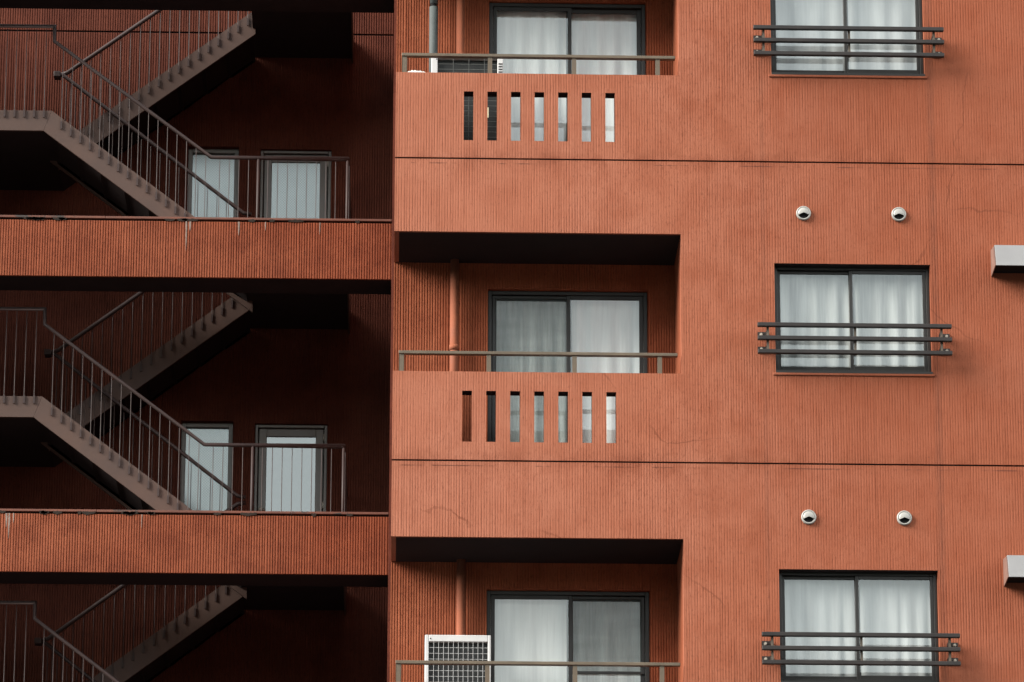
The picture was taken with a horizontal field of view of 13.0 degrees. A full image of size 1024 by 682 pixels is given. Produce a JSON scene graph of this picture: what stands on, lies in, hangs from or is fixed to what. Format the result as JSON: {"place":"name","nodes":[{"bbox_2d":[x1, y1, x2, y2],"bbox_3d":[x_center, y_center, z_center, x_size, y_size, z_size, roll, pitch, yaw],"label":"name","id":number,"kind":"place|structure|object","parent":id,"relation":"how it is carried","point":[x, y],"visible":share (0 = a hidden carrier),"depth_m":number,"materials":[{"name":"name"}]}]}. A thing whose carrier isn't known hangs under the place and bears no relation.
{"place":"outdoors","nodes":[
{"label":"outdoors","id":0,"kind":"place"},
{"bbox_2d":[390,0,1023,681],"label":"apartment building","id":1,"kind":"structure","parent":0,"point":[704,482],"depth_m":41.38,"materials":[{"name":"paint"}]},
{"bbox_2d":[429,0,437,71],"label":"duct pipe","id":2,"kind":"object","parent":1,"relation":"attached to","point":[433,27],"visible":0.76,"depth_m":42.77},
{"bbox_2d":[449,259,458,370],"bbox_3d":[-0.541,0.257,41.893,0.092,2.145,0.092,1,-17,-1],"label":"downpipe","id":3,"kind":"object","parent":1,"relation":"attached to","point":[454,301],"visible":0.48,"depth_m":42.02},
{"bbox_2d":[424,635,490,681],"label":"air conditioner","id":4,"kind":"object","parent":1,"relation":"on","point":[457,647],"visible":0.96,"depth_m":40.83,"materials":[{"name":"white metal"}]},
{"bbox_2d":[456,559,464,634],"bbox_3d":[-0.471,3.034,41.055,0.092,2.145,0.092,1,-17,-1],"label":"downpipe","id":5,"kind":"object","parent":1,"relation":"attached to","point":[460,617],"visible":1,"depth_m":41.22,"materials":[{"name":"orange metal"}]},
{"bbox_2d":[456,0,464,53],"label":"downpipe","id":6,"kind":"object","parent":1,"relation":"attached to","point":[460,24],"visible":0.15,"depth_m":42.85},
{"bbox_2d":[431,58,502,140],"bbox_3d":[-0.428,-2.098,42.435,0.679,1.168,0.292,1,-17,-1],"label":"air conditioner","id":7,"kind":"object","parent":1,"relation":"on","point":[452,65],"visible":0.29,"depth_m":42.44,"materials":[{"name":"metal"}]},
{"bbox_2d":[491,301,566,442],"bbox_3d":[0.140,0.420,42.132,0.819,1.835,0.064,1,-17,-1],"label":"curtain","id":8,"kind":"object","parent":1,"relation":"hanging from","point":[527,326],"visible":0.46,"depth_m":42.25,"materials":[{"name":"white fabric"}]},
{"bbox_2d":[495,599,566,681],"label":"curtain","id":9,"kind":"object","parent":1,"relation":"hanging from","point":[530,630],"visible":0.8,"depth_m":41.43,"materials":[{"name":"white fabric"}]},
{"bbox_2d":[497,11,565,140],"bbox_3d":[0.171,-2.350,42.970,0.780,1.823,0.039,1,-17,-1],"label":"curtain","id":10,"kind":"object","parent":1,"relation":"hanging from","point":[521,32],"visible":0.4,"depth_m":43.11,"materials":[{"name":"white fabric"}]},
{"bbox_2d":[489,3,645,140],"bbox_3d":[0.527,-2.326,42.904,1.498,1.882,0.100,1,-17,-1],"label":"balcony door","id":11,"kind":"structure","parent":1,"relation":"in","point":[638,10],"depth_m":43.12,"materials":[{"name":"metal"}]},
{"bbox_2d":[487,291,647,442],"bbox_3d":[0.520,0.449,42.064,1.498,1.882,0.100,1,-17,-1],"label":"balcony door","id":12,"kind":"structure","parent":1,"relation":"in","point":[493,296],"depth_m":42.26,"materials":[{"name":"metal"}]},
{"bbox_2d":[486,591,649,681],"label":"balcony door","id":13,"kind":"structure","parent":1,"relation":"in","point":[576,596],"depth_m":41.42,"materials":[{"name":"metal"}]},
{"bbox_2d":[572,14,636,141],"bbox_3d":[0.897,-2.345,43.010,0.748,1.841,0.041,1,-17,-1],"label":"curtain","id":14,"kind":"object","parent":1,"relation":"hanging from","point":[603,34],"visible":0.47,"depth_m":43.15,"materials":[{"name":"white fabric"}]},
{"bbox_2d":[572,300,638,442],"bbox_3d":[0.908,0.437,42.179,0.791,1.835,0.039,1,-17,-1],"label":"curtain","id":15,"kind":"object","parent":1,"relation":"hanging from","point":[604,326],"visible":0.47,"depth_m":42.31,"materials":[{"name":"white fabric"}]},
{"bbox_2d":[572,601,639,681],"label":"curtain","id":16,"kind":"object","parent":1,"relation":"hanging from","point":[606,631],"visible":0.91,"depth_m":41.48,"materials":[{"name":"white fabric"}]},
{"bbox_2d":[796,206,810,220],"bbox_3d":[2.695,-1.181,41.512,0.138,0.138,0.060,1,-17,-1],"label":"vent cap","id":17,"kind":"object","parent":1,"relation":"attached to","point":[803,213],"visible":1,"depth_m":41.50,"materials":[{"name":"white plastic"}]},
{"bbox_2d":[801,510,815,524],"bbox_3d":[2.688,1.595,40.672,0.138,0.138,0.060,1,-17,-1],"label":"vent cap","id":18,"kind":"object","parent":1,"relation":"attached to","point":[808,517],"visible":1,"depth_m":40.66,"materials":[{"name":"white plastic"}]},
{"bbox_2d":[776,0,843,70],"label":"curtain","id":19,"kind":"object","parent":1,"relation":"hanging from","point":[812,12],"visible":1,"depth_m":42.25,"materials":[{"name":"white fabric"}]},
{"bbox_2d":[780,275,849,367],"bbox_3d":[2.749,-0.226,41.438,0.791,1.022,0.046,1,-17,-1],"label":"curtain","id":20,"kind":"object","parent":1,"relation":"hanging from","point":[814,298],"visible":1,"depth_m":41.45,"materials":[{"name":"white fabric"}]},
{"bbox_2d":[785,580,856,676],"bbox_3d":[2.742,2.584,40.589,0.788,1.093,0.031,1,-17,-1],"label":"curtain","id":21,"kind":"object","parent":1,"relation":"hanging from","point":[819,605],"visible":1,"depth_m":40.61,"materials":[{"name":"white fabric"}]},
{"bbox_2d":[769,0,926,78],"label":"window","id":22,"kind":"structure","parent":1,"relation":"in","point":[847,73],"depth_m":42.05,"materials":[{"name":"metal"}]},
{"bbox_2d":[753,25,943,58],"bbox_3d":[3.139,-2.776,41.943,1.780,0.295,0.167,1,-17,-1],"label":"window guard","id":23,"kind":"object","parent":1,"relation":"attached to","point":[763,40],"visible":1,"depth_m":41.87,"materials":[{"name":"metal"}]},
{"bbox_2d":[773,263,934,376],"bbox_3d":[3.129,-0.170,41.318,1.485,1.077,0.199,1,-17,-1],"label":"window","id":24,"kind":"structure","parent":1,"relation":"in","point":[779,268],"depth_m":41.38,"materials":[{"name":"metal"}]},
{"bbox_2d":[757,322,951,355],"bbox_3d":[3.131,-0.001,41.103,1.780,0.295,0.167,1,-17,-1],"label":"window guard","id":25,"kind":"object","parent":1,"relation":"attached to","point":[941,338],"visible":1,"depth_m":41.03,"materials":[{"name":"metal"}]},
{"bbox_2d":[779,569,938,681],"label":"window","id":26,"kind":"structure","parent":1,"relation":"in","point":[784,574],"depth_m":40.56,"materials":[{"name":"metal"}]},
{"bbox_2d":[762,632,960,666],"bbox_3d":[3.124,2.775,40.263,1.780,0.295,0.167,1,-17,-1],"label":"window guard","id":27,"kind":"object","parent":1,"relation":"attached to","point":[861,648],"visible":1,"depth_m":40.19,"materials":[{"name":"metal"}]},
{"bbox_2d":[848,0,916,69],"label":"curtain","id":28,"kind":"object","parent":1,"relation":"hanging from","point":[895,13],"visible":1,"depth_m":42.28,"materials":[{"name":"white fabric"}]},
{"bbox_2d":[853,275,923,366],"bbox_3d":[3.507,-0.204,41.460,0.788,1.048,0.048,1,-17,-1],"label":"curtain","id":29,"kind":"object","parent":1,"relation":"hanging from","point":[888,299],"visible":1,"depth_m":41.48,"materials":[{"name":"white fabric"}]},
{"bbox_2d":[859,580,931,675],"bbox_3d":[3.501,2.595,40.613,0.790,1.098,0.032,1,-17,-1],"label":"curtain","id":30,"kind":"object","parent":1,"relation":"hanging from","point":[894,606],"visible":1,"depth_m":40.63,"materials":[{"name":"white fabric"}]},
{"bbox_2d":[891,207,905,221],"bbox_3d":[3.578,-1.172,41.535,0.138,0.138,0.060,1,-17,-1],"label":"vent cap","id":31,"kind":"object","parent":1,"relation":"attached to","point":[898,214],"visible":1,"depth_m":41.52,"materials":[{"name":"white plastic"}]},
{"bbox_2d":[897,511,911,525],"bbox_3d":[3.555,1.604,40.694,0.138,0.138,0.060,1,-17,-1],"label":"vent cap","id":32,"kind":"object","parent":1,"relation":"attached to","point":[904,518],"visible":1,"depth_m":40.68,"materials":[{"name":"white plastic"}]},
{"bbox_2d":[991,245,1023,276],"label":"exhaust hood","id":33,"kind":"object","parent":1,"relation":"attached to","point":[1009,259],"visible":1,"depth_m":41.22,"materials":[{"name":"white metal"}]},
{"bbox_2d":[1003,555,1023,585],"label":"exhaust hood","id":34,"kind":"object","parent":1,"relation":"attached to","point":[1014,565],"visible":1,"depth_m":40.37,"materials":[{"name":"white metal"}]},
{"label":"street","id":35,"kind":"structure","parent":0,"visible":0},
{"bbox_2d":[0,0,396,681],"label":"stairwell building","id":36,"kind":"structure","parent":35,"relation":"on","point":[76,258],"depth_m":44.72,"materials":[{"name":"paint"}]},
{"bbox_2d":[0,501,245,681],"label":"staircase","id":37,"kind":"structure","parent":36,"relation":"on","point":[177,639],"depth_m":43.35,"materials":[{"name":"metal"}]},
{"bbox_2d":[0,292,347,614],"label":"staircase","id":38,"kind":"structure","parent":36,"relation":"in","point":[38,431],"depth_m":43.72,"materials":[{"name":"metal"}]},
{"bbox_2d":[0,10,353,333],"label":"staircase","id":39,"kind":"structure","parent":36,"relation":"attached to","point":[43,150],"depth_m":44.77,"materials":[{"name":"metal"}]},
{"bbox_2d":[180,423,232,510],"bbox_3d":[-3.048,1.324,44.795,0.516,1.028,0.090,1,-17,-1],"label":"stair window","id":40,"kind":"structure","parent":36,"relation":"in","point":[207,432],"depth_m":44.81,"materials":[{"name":"glass"}]},
{"bbox_2d":[187,149,238,217],"bbox_3d":[-3.040,-1.452,45.635,0.516,1.028,0.090,1,-17,-1],"label":"stair window","id":41,"kind":"structure","parent":36,"relation":"in","point":[212,165],"depth_m":45.67,"materials":[{"name":"glass"}]},
{"bbox_2d":[254,425,327,511],"bbox_3d":[-2.209,1.689,44.716,0.720,1.728,0.236,1,-17,-1],"label":"stair door","id":42,"kind":"structure","parent":36,"relation":"in","point":[299,434],"depth_m":44.80,"materials":[{"name":"glass"}]},
{"bbox_2d":[260,150,331,218],"bbox_3d":[-2.202,-1.087,45.556,0.720,1.728,0.236,1,-17,-1],"label":"stair door","id":43,"kind":"structure","parent":36,"relation":"in","point":[314,195],"depth_m":45.66,"materials":[{"name":"glass"}]}
]}

